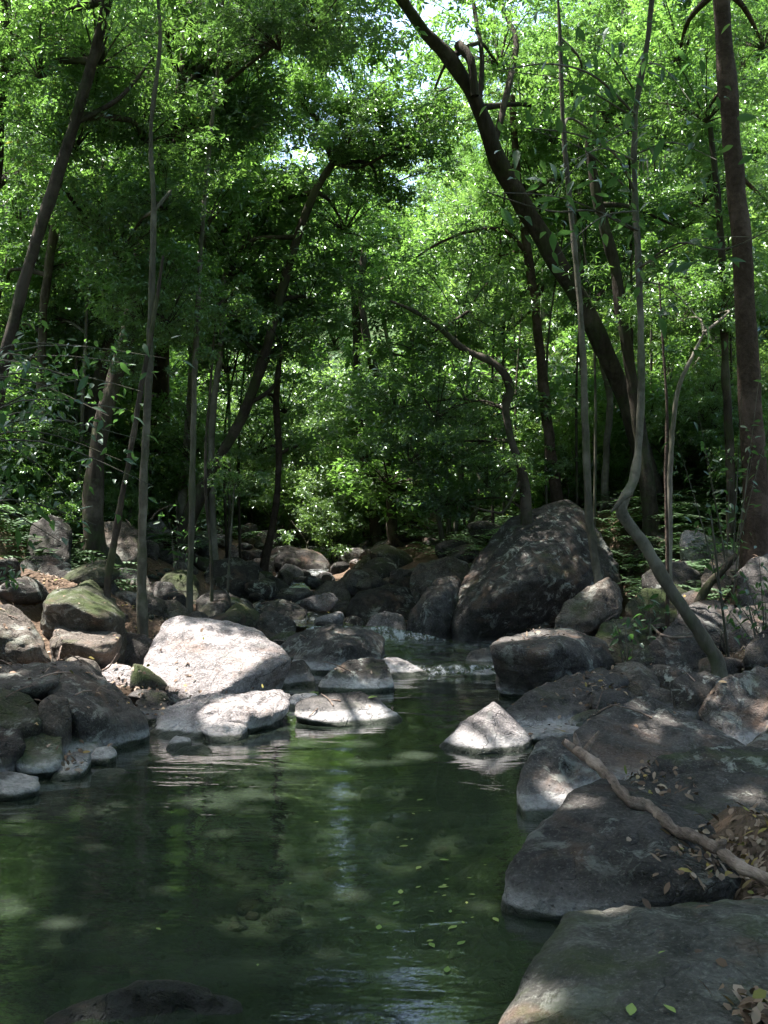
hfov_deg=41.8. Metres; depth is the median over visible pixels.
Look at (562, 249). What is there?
slim sapling
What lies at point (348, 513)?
understory shrub
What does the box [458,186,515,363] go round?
slim sapling
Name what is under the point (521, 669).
boulder
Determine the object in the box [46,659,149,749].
boulder
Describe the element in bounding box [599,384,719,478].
understory shrub
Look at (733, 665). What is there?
stone
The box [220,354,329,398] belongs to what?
understory shrub
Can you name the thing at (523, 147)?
slim sapling
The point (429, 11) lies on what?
sky
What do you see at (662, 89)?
slim sapling
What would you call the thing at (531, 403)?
understory shrub
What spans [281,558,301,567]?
stone
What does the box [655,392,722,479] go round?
understory shrub
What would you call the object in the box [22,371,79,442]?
understory shrub
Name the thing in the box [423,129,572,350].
forest tree
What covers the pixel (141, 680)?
stone
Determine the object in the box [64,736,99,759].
rock
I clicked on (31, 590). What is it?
stone
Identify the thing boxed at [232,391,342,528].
understory shrub
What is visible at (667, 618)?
tree
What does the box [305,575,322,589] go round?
stone
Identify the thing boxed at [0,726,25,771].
boulder
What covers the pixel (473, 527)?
stone
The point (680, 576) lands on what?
boulder
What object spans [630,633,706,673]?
boulder
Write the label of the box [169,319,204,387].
understory shrub
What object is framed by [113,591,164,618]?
stone
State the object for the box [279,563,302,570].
stone
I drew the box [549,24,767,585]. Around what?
tree
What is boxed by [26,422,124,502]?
understory shrub
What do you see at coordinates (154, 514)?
twig
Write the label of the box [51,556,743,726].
gravel
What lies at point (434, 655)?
stream water
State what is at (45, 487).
understory shrub
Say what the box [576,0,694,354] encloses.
forest tree
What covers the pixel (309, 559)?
boulder
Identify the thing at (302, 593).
stone
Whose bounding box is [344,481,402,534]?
understory shrub
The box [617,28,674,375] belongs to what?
slim sapling
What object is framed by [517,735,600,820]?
boulder
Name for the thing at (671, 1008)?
fallen leaf
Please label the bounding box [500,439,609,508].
understory shrub
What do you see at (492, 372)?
slim sapling
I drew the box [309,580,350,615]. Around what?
boulder
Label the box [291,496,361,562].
understory shrub
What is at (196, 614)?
stone
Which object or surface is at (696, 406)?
understory shrub
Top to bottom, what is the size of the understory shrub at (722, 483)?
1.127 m
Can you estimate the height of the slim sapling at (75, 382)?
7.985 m
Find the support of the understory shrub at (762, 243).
on the forest ground
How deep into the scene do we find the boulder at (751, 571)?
9.61 m
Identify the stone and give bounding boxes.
[0,558,20,580]
[0,576,48,603]
[63,559,119,587]
[65,656,81,660]
[72,557,90,567]
[102,582,119,593]
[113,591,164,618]
[130,664,167,691]
[146,538,163,549]
[146,540,159,560]
[147,519,173,532]
[150,581,178,596]
[158,593,185,606]
[159,550,187,563]
[171,560,198,574]
[189,611,207,617]
[195,535,206,550]
[195,556,209,570]
[195,590,231,616]
[197,539,208,556]
[201,526,222,534]
[205,577,214,583]
[208,611,246,624]
[217,534,232,546]
[224,546,238,557]
[225,603,259,627]
[230,597,250,607]
[237,542,253,549]
[240,598,252,605]
[241,523,257,538]
[242,550,259,560]
[243,538,255,544]
[244,578,275,599]
[249,550,261,557]
[249,592,264,600]
[250,558,260,565]
[253,530,280,549]
[253,600,265,607]
[258,572,264,578]
[261,571,275,581]
[268,587,277,599]
[269,631,295,644]
[270,592,297,602]
[274,552,296,569]
[276,569,292,584]
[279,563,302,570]
[279,588,313,600]
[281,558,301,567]
[288,567,303,576]
[290,577,303,587]
[293,533,306,548]
[296,595,313,614]
[304,592,337,612]
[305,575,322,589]
[314,611,344,626]
[314,621,344,627]
[321,574,331,582]
[330,552,338,562]
[330,561,348,574]
[330,601,349,617]
[337,547,365,563]
[340,569,369,596]
[342,616,365,627]
[349,561,356,567]
[356,577,372,590]
[357,542,366,548]
[360,568,378,576]
[362,557,397,578]
[364,547,371,554]
[369,544,412,567]
[370,574,390,588]
[374,540,387,545]
[389,568,412,583]
[392,576,410,587]
[402,521,426,536]
[422,537,439,547]
[426,523,437,532]
[435,539,467,558]
[446,543,478,559]
[461,552,478,562]
[467,520,499,541]
[482,516,500,524]
[569,709,601,725]
[609,661,659,696]
[626,686,673,707]
[628,589,639,599]
[647,664,682,689]
[648,532,664,556]
[651,622,665,633]
[657,541,679,550]
[677,590,706,614]
[698,657,741,674]
[731,646,741,653]
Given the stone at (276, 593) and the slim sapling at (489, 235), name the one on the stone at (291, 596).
the stone at (276, 593)
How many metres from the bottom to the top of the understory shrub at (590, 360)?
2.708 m
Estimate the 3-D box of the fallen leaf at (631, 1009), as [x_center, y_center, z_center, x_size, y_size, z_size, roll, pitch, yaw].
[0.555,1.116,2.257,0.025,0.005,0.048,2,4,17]
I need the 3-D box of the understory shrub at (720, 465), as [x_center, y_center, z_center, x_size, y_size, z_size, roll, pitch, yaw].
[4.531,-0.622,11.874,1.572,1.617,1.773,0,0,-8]
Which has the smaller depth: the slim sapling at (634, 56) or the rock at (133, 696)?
the rock at (133, 696)
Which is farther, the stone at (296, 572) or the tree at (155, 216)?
the stone at (296, 572)
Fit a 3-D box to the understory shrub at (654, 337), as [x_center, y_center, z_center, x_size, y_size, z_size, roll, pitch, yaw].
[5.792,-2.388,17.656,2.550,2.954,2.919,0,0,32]
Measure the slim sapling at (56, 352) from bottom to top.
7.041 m
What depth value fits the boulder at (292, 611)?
11.62 m
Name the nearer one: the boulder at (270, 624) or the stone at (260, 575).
the boulder at (270, 624)
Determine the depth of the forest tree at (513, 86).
38.51 m
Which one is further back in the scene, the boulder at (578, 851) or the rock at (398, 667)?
the rock at (398, 667)
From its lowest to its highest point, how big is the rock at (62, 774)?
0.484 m
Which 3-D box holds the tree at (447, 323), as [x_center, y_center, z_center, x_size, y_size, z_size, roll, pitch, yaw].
[0.629,-0.754,12.583,3.201,5.218,2.251,0,0,30]
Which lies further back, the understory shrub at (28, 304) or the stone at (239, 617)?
the understory shrub at (28, 304)
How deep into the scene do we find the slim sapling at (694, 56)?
19.26 m
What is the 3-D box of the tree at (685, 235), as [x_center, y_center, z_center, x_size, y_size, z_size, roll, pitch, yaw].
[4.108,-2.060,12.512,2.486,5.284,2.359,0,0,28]
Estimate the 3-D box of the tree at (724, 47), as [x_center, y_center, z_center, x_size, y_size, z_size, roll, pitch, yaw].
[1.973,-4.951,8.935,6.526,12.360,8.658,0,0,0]
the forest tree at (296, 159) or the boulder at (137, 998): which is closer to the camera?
the boulder at (137, 998)
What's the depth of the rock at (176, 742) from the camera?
6.38 m
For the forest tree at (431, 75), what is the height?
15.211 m
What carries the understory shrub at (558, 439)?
on the forest ground
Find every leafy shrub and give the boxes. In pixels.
[0,307,205,440]
[0,346,161,513]
[0,441,120,567]
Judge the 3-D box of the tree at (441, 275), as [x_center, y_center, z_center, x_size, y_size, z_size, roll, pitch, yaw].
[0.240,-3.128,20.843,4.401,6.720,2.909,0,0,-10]
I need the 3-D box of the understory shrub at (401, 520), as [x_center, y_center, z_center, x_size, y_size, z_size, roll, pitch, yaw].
[-0.205,-0.307,18.817,3.471,3.512,3.032,0,0,27]
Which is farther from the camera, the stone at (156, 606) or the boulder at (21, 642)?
the stone at (156, 606)
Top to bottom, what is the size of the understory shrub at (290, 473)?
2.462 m
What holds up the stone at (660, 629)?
on the forest ground
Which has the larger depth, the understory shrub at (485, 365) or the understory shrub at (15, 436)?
the understory shrub at (485, 365)
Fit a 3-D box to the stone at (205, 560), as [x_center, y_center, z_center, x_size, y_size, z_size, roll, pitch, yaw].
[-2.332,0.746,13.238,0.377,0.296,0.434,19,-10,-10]
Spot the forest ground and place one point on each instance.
(32, 611)
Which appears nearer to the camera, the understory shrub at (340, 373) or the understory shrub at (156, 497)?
the understory shrub at (156, 497)
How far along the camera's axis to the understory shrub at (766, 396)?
12.49 m
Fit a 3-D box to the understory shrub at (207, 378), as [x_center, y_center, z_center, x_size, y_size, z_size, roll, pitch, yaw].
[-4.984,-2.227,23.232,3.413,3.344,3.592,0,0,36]
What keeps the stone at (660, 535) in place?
on the forest ground
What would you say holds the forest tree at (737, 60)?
on the forest ground
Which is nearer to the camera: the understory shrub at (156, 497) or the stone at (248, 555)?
the understory shrub at (156, 497)
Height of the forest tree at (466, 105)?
8.495 m
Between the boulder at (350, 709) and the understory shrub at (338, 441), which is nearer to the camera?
the boulder at (350, 709)
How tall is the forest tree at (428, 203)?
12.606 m
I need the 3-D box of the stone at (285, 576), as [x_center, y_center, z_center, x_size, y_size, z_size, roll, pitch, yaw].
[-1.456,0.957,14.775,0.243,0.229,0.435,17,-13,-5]
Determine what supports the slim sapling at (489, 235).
on the forest ground
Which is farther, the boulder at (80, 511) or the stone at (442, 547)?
the stone at (442, 547)
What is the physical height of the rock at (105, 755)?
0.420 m
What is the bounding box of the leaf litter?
[0,479,767,1023]
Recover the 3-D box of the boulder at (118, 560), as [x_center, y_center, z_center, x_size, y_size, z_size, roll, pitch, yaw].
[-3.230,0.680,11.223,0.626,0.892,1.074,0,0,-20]
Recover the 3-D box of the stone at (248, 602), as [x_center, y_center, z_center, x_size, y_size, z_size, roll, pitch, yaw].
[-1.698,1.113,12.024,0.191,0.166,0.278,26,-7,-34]
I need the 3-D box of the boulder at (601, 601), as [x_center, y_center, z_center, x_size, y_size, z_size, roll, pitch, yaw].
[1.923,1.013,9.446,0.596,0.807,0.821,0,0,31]
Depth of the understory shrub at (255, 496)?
18.97 m
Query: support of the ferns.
on the forest ground
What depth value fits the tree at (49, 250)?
12.14 m
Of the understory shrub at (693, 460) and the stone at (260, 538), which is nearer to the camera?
the understory shrub at (693, 460)
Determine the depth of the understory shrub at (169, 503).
14.57 m
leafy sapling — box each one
[0,555,39,589]
[154,502,205,570]
[608,614,656,662]
[637,584,669,641]
[659,358,767,656]
[708,546,767,644]
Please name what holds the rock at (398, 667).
on the forest ground
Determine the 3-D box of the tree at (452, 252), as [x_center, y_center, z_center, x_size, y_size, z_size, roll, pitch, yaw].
[1.960,-2.845,14.642,3.813,6.572,3.264,0,0,0]
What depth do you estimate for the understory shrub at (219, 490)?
17.97 m
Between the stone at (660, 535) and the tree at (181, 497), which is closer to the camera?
the stone at (660, 535)
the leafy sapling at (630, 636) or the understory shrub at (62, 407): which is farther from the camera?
the understory shrub at (62, 407)
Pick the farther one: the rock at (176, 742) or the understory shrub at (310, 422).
the understory shrub at (310, 422)
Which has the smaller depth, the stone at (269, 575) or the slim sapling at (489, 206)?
the stone at (269, 575)
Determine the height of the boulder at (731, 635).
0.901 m
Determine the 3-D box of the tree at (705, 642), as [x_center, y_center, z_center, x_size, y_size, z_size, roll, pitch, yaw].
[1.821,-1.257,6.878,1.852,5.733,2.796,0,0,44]
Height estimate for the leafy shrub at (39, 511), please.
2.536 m
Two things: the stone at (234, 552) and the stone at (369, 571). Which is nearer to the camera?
the stone at (369, 571)
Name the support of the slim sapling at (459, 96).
on the forest ground
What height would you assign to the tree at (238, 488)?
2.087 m
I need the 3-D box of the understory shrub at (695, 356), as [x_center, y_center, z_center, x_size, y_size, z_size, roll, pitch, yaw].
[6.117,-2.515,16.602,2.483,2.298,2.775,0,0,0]
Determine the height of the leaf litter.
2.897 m
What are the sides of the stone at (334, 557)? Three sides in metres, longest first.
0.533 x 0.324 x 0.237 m
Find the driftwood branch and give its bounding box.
[562,731,767,886]
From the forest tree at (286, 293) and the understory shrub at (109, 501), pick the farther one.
the forest tree at (286, 293)
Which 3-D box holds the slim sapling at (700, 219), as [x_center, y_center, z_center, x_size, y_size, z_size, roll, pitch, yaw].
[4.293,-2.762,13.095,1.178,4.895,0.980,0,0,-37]
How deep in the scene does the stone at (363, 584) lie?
13.53 m
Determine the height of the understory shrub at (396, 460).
4.090 m
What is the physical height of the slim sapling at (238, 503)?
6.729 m
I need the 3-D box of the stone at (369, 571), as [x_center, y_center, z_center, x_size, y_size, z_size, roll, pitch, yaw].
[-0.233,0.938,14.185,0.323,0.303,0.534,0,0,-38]
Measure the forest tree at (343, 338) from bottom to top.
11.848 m
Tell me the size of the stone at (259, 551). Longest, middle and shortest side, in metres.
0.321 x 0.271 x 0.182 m
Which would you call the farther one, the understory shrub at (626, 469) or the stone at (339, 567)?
the stone at (339, 567)
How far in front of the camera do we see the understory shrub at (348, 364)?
18.19 m
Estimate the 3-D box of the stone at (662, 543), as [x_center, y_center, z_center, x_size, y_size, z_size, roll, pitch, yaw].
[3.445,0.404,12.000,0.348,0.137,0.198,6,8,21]
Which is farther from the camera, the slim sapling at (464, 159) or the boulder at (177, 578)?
the slim sapling at (464, 159)
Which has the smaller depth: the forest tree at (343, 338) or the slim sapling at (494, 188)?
the slim sapling at (494, 188)
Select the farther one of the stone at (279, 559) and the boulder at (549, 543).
the stone at (279, 559)
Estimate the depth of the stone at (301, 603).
12.16 m
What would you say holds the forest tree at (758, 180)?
on the forest ground
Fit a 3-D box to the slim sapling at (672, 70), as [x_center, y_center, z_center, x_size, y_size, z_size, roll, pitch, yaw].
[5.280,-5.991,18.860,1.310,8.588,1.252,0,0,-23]
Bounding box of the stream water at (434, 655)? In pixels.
[276,545,492,676]
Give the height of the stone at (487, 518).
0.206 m
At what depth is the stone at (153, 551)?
11.92 m
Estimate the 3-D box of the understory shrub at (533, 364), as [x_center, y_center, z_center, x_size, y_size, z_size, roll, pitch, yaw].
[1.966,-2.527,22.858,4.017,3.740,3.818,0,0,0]
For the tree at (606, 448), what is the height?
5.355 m
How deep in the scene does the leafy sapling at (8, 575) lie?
5.86 m
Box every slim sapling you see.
[0,0,35,311]
[0,58,55,300]
[6,0,104,425]
[11,45,83,156]
[14,45,32,67]
[48,34,117,445]
[113,150,134,428]
[203,74,265,556]
[212,135,292,558]
[223,157,296,557]
[229,191,238,412]
[435,1,521,523]
[454,151,534,537]
[455,170,500,356]
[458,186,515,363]
[460,148,493,312]
[466,129,513,491]
[477,22,555,523]
[493,28,568,483]
[493,165,567,514]
[508,0,606,504]
[517,5,588,430]
[530,163,598,384]
[531,81,626,505]
[568,0,660,525]
[580,0,660,501]
[582,18,641,298]
[607,26,650,264]
[613,2,666,424]
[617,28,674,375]
[619,0,677,233]
[628,1,690,341]
[634,0,693,248]
[661,75,715,344]
[663,25,719,249]
[669,117,750,429]
[672,23,713,184]
[687,0,748,222]
[714,100,767,191]
[749,80,767,214]
[753,62,767,87]
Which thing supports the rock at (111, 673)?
on the forest ground
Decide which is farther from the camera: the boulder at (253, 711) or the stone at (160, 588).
the stone at (160, 588)
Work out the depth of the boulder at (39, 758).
5.72 m
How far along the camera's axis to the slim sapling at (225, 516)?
15.32 m
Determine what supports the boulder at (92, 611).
on the forest ground
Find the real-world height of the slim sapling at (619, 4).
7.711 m
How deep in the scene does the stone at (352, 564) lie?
16.56 m
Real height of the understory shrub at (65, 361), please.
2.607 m
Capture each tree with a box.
[0,0,92,248]
[0,0,191,218]
[0,0,232,410]
[0,136,136,511]
[0,235,144,500]
[14,2,291,491]
[50,0,245,635]
[82,0,427,559]
[101,239,255,597]
[103,0,338,613]
[103,141,283,555]
[108,0,345,526]
[141,265,310,561]
[156,4,507,571]
[167,268,271,601]
[175,52,298,378]
[197,453,274,593]
[214,348,352,571]
[215,148,327,372]
[226,60,310,289]
[239,143,447,546]
[256,43,302,161]
[264,117,299,164]
[281,152,408,374]
[309,192,493,517]
[315,171,490,547]
[337,244,558,529]
[370,0,698,506]
[383,100,480,351]
[388,95,655,502]
[389,151,457,303]
[411,37,490,307]
[413,167,573,360]
[419,0,767,678]
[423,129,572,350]
[446,35,631,402]
[455,35,569,238]
[459,139,599,359]
[497,0,681,345]
[510,0,670,583]
[539,152,694,512]
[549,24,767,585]
[550,0,752,312]
[553,0,620,52]
[565,0,767,607]
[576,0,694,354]
[592,0,767,260]
[604,127,767,550]
[609,248,767,579]
[658,281,669,626]
[669,0,767,175]
[750,169,767,197]
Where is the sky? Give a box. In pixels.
[56,0,684,232]
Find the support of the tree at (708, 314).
on the forest ground
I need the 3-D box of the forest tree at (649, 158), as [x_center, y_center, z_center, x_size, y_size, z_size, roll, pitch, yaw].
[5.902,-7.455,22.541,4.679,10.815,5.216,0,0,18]
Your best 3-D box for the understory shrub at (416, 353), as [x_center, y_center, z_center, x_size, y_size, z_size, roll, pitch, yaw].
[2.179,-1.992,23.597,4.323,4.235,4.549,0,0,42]
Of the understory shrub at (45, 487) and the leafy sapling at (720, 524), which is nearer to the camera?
the leafy sapling at (720, 524)
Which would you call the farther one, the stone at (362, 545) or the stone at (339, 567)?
the stone at (362, 545)
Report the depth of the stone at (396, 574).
13.55 m
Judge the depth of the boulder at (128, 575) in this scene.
10.61 m
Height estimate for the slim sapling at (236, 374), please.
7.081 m
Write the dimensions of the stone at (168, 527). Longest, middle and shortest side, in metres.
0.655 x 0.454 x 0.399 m
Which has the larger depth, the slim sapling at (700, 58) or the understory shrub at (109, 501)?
the slim sapling at (700, 58)
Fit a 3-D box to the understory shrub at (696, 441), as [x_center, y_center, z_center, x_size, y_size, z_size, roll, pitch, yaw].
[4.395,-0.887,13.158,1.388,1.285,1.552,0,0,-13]
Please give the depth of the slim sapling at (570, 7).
17.51 m
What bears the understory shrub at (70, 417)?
on the forest ground
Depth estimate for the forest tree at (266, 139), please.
42.34 m
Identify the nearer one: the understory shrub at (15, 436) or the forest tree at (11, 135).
the understory shrub at (15, 436)
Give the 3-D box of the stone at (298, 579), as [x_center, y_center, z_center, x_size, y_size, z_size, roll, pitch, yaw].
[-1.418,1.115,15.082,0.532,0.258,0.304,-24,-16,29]
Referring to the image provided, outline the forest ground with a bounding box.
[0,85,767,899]
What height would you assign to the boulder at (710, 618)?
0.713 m
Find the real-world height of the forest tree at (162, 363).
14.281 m
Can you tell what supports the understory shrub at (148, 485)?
on the forest ground
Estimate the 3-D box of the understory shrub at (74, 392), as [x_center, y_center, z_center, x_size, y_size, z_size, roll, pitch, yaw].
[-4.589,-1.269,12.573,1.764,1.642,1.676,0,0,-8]
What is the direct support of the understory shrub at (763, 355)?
on the forest ground
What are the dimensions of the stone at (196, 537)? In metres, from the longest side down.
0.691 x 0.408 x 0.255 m
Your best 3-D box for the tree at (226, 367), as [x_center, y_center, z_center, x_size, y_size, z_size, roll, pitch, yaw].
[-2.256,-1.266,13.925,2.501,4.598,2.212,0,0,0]
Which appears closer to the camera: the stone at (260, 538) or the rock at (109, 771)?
the rock at (109, 771)
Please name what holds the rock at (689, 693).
on the forest ground
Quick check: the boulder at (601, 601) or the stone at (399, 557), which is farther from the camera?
the stone at (399, 557)
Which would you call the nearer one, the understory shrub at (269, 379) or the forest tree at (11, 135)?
the forest tree at (11, 135)
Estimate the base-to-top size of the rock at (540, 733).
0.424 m
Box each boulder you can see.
[0,604,50,664]
[0,662,60,704]
[0,687,41,737]
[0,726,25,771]
[16,733,63,777]
[20,555,71,577]
[25,515,72,566]
[40,580,126,662]
[44,979,242,1023]
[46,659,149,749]
[49,626,121,671]
[58,497,81,519]
[72,537,124,569]
[104,521,137,568]
[113,568,153,595]
[143,616,290,705]
[146,520,170,549]
[150,689,290,738]
[161,569,199,603]
[204,557,258,603]
[255,610,295,638]
[261,599,306,632]
[269,545,330,575]
[275,577,289,592]
[279,624,384,673]
[282,660,315,687]
[295,691,401,727]
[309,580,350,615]
[318,657,394,693]
[346,584,416,624]
[353,554,370,569]
[404,576,460,656]
[409,556,469,595]
[439,702,532,754]
[451,499,623,653]
[490,628,613,697]
[498,898,767,1023]
[501,778,740,921]
[505,667,628,726]
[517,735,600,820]
[554,577,622,636]
[572,696,745,780]
[595,617,650,665]
[625,585,687,624]
[626,746,767,820]
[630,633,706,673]
[642,561,701,590]
[662,600,734,653]
[680,530,723,569]
[698,666,767,745]
[701,549,738,599]
[721,604,767,654]
[736,553,767,607]
[743,628,767,670]
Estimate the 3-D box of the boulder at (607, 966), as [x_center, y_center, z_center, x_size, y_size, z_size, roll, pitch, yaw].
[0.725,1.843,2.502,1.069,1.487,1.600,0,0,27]
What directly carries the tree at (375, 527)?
on the forest ground
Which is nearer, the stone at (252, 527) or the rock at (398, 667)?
the rock at (398, 667)
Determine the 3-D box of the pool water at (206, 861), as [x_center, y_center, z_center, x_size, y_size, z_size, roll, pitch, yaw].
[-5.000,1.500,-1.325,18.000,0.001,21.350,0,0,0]
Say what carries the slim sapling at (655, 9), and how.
on the forest ground
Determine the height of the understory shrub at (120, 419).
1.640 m
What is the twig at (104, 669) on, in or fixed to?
on the forest ground
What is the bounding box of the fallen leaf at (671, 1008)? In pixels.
[663,1004,675,1012]
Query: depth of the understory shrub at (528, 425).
15.73 m
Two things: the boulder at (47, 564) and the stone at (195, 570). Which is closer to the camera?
the boulder at (47, 564)
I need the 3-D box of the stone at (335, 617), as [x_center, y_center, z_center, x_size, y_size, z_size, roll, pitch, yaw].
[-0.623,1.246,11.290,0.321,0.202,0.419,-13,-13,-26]
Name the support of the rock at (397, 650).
on the forest ground
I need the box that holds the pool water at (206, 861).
[0,673,559,1023]
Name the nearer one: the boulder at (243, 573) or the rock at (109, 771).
the rock at (109, 771)
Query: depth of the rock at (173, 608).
9.93 m
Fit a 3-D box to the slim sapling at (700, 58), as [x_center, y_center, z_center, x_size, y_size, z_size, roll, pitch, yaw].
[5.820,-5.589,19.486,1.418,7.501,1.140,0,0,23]
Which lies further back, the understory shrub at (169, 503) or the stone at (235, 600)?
the understory shrub at (169, 503)
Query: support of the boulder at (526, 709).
on the forest ground
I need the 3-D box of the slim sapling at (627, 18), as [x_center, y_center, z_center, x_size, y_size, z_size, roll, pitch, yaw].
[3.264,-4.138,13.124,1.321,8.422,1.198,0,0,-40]
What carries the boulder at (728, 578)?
on the forest ground
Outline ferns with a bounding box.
[0,378,741,599]
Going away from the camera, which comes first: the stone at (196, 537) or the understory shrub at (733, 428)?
the understory shrub at (733, 428)
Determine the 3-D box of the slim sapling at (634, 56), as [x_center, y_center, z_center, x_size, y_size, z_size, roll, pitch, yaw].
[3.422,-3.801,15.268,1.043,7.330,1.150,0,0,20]
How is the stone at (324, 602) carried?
in the stream water at (434, 655)
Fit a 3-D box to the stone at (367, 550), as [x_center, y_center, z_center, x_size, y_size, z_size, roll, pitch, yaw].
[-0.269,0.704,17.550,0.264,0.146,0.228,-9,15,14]
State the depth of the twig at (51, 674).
6.52 m
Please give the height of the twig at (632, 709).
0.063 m
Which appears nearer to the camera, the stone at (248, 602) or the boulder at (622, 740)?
the boulder at (622, 740)
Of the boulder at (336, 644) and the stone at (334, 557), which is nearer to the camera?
the boulder at (336, 644)
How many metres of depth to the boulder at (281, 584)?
13.74 m
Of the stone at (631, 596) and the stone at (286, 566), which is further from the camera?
the stone at (286, 566)
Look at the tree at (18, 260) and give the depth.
12.42 m
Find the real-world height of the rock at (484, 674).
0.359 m
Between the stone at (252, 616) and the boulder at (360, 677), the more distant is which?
the stone at (252, 616)
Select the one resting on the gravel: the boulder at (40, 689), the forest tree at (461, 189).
the boulder at (40, 689)
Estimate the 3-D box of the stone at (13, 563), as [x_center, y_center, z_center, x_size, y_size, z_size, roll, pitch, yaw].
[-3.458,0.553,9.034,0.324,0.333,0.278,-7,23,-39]
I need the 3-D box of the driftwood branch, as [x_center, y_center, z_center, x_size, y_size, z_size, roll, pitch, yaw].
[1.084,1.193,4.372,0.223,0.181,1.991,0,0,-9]
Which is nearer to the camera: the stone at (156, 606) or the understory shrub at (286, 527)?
the stone at (156, 606)
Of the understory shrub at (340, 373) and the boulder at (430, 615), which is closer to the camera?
the boulder at (430, 615)
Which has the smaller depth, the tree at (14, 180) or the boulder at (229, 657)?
the boulder at (229, 657)
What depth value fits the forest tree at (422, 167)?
33.28 m
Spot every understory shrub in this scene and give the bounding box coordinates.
[0,162,122,406]
[0,228,154,422]
[0,232,84,358]
[0,340,81,459]
[0,391,72,492]
[0,402,77,484]
[0,415,70,494]
[0,433,88,511]
[2,389,47,437]
[4,293,69,368]
[4,372,79,424]
[6,407,75,479]
[7,334,88,450]
[7,349,87,424]
[7,391,76,438]
[15,480,82,535]
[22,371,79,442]
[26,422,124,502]
[47,367,107,479]
[48,378,175,476]
[49,348,176,437]
[59,410,85,471]
[67,395,246,517]
[78,361,216,430]
[78,396,138,443]
[86,327,232,446]
[103,472,151,526]
[104,450,178,525]
[113,470,164,504]
[114,395,207,488]
[117,382,227,529]
[120,397,158,442]
[123,439,204,521]
[127,418,217,496]
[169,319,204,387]
[170,356,238,426]
[172,354,254,416]
[175,385,297,536]
[182,340,342,432]
[188,439,253,523]
[198,421,291,497]
[216,450,314,536]
[216,453,274,531]
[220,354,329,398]
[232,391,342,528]
[234,462,287,530]
[237,358,322,420]
[242,400,337,516]
[243,332,487,523]
[244,476,332,548]
[277,469,384,558]
[281,452,338,546]
[283,453,368,549]
[291,354,398,510]
[291,405,439,557]
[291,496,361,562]
[292,469,376,541]
[293,402,381,531]
[308,331,437,491]
[310,327,593,542]
[332,355,473,518]
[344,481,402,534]
[371,361,528,458]
[380,348,536,378]
[385,329,555,504]
[441,311,618,479]
[442,349,541,430]
[466,326,535,381]
[488,433,526,480]
[493,383,618,503]
[494,379,605,512]
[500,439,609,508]
[511,415,612,508]
[530,243,716,408]
[553,313,633,367]
[558,333,706,486]
[561,335,682,461]
[582,441,629,492]
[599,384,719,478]
[600,263,683,366]
[604,332,707,450]
[616,332,733,420]
[621,363,738,499]
[629,176,767,369]
[633,299,733,371]
[654,368,721,452]
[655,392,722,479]
[656,402,765,483]
[671,331,767,449]
[691,312,767,366]
[693,243,767,357]
[695,393,767,482]
[700,220,767,351]
[704,441,767,514]
[706,390,767,507]
[707,392,767,473]
[710,348,767,419]
[710,363,767,410]
[710,382,767,455]
[724,453,767,499]
[750,203,767,223]
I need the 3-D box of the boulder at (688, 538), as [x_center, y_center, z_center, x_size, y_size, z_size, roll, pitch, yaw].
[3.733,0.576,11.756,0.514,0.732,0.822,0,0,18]
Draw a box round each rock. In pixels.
[0,771,39,800]
[38,694,71,751]
[51,750,90,780]
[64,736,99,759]
[82,658,101,672]
[91,746,116,764]
[93,768,125,774]
[102,664,131,685]
[123,632,152,665]
[128,689,167,704]
[136,690,169,723]
[162,600,188,620]
[166,735,191,749]
[175,744,211,754]
[200,722,247,743]
[289,693,316,708]
[316,572,334,580]
[366,611,405,638]
[382,657,428,677]
[384,635,408,659]
[411,655,432,668]
[444,664,465,672]
[465,648,494,672]
[470,669,495,678]
[522,722,578,743]
[592,688,627,710]
[669,672,720,720]
[747,729,767,747]
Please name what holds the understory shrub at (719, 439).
on the forest ground
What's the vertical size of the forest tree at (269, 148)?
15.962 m
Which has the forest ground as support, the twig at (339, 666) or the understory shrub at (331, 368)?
the understory shrub at (331, 368)
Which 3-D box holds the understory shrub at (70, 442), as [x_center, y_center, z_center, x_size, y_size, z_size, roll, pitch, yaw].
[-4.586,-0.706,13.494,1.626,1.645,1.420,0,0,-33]
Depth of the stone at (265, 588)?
12.20 m
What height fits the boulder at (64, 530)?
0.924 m
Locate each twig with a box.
[39,672,67,678]
[57,646,62,660]
[102,653,117,671]
[150,504,173,519]
[324,661,350,671]
[596,684,604,709]
[596,703,619,713]
[607,704,651,718]
[652,625,692,637]
[694,547,739,601]
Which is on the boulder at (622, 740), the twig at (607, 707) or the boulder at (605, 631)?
the twig at (607, 707)
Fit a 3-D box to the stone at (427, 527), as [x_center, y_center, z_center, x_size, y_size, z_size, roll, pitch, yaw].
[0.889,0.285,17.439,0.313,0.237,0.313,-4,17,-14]
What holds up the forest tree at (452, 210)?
on the forest ground
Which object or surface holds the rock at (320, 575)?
on the forest ground
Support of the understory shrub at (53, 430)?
on the forest ground
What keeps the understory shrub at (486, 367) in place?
on the forest ground
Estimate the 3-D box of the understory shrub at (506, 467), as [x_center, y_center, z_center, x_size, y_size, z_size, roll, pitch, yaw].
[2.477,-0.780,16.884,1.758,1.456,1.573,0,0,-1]
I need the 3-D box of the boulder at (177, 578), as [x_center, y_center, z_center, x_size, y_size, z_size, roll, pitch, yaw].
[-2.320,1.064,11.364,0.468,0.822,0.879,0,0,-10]
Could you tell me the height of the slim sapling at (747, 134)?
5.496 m
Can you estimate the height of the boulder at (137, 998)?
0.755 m
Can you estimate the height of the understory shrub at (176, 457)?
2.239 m
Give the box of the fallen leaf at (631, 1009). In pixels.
[626,1003,636,1014]
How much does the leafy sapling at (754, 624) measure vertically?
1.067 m
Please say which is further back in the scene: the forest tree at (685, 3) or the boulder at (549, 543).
the forest tree at (685, 3)
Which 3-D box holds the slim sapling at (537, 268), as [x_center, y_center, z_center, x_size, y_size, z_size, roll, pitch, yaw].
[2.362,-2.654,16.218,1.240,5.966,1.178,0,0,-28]

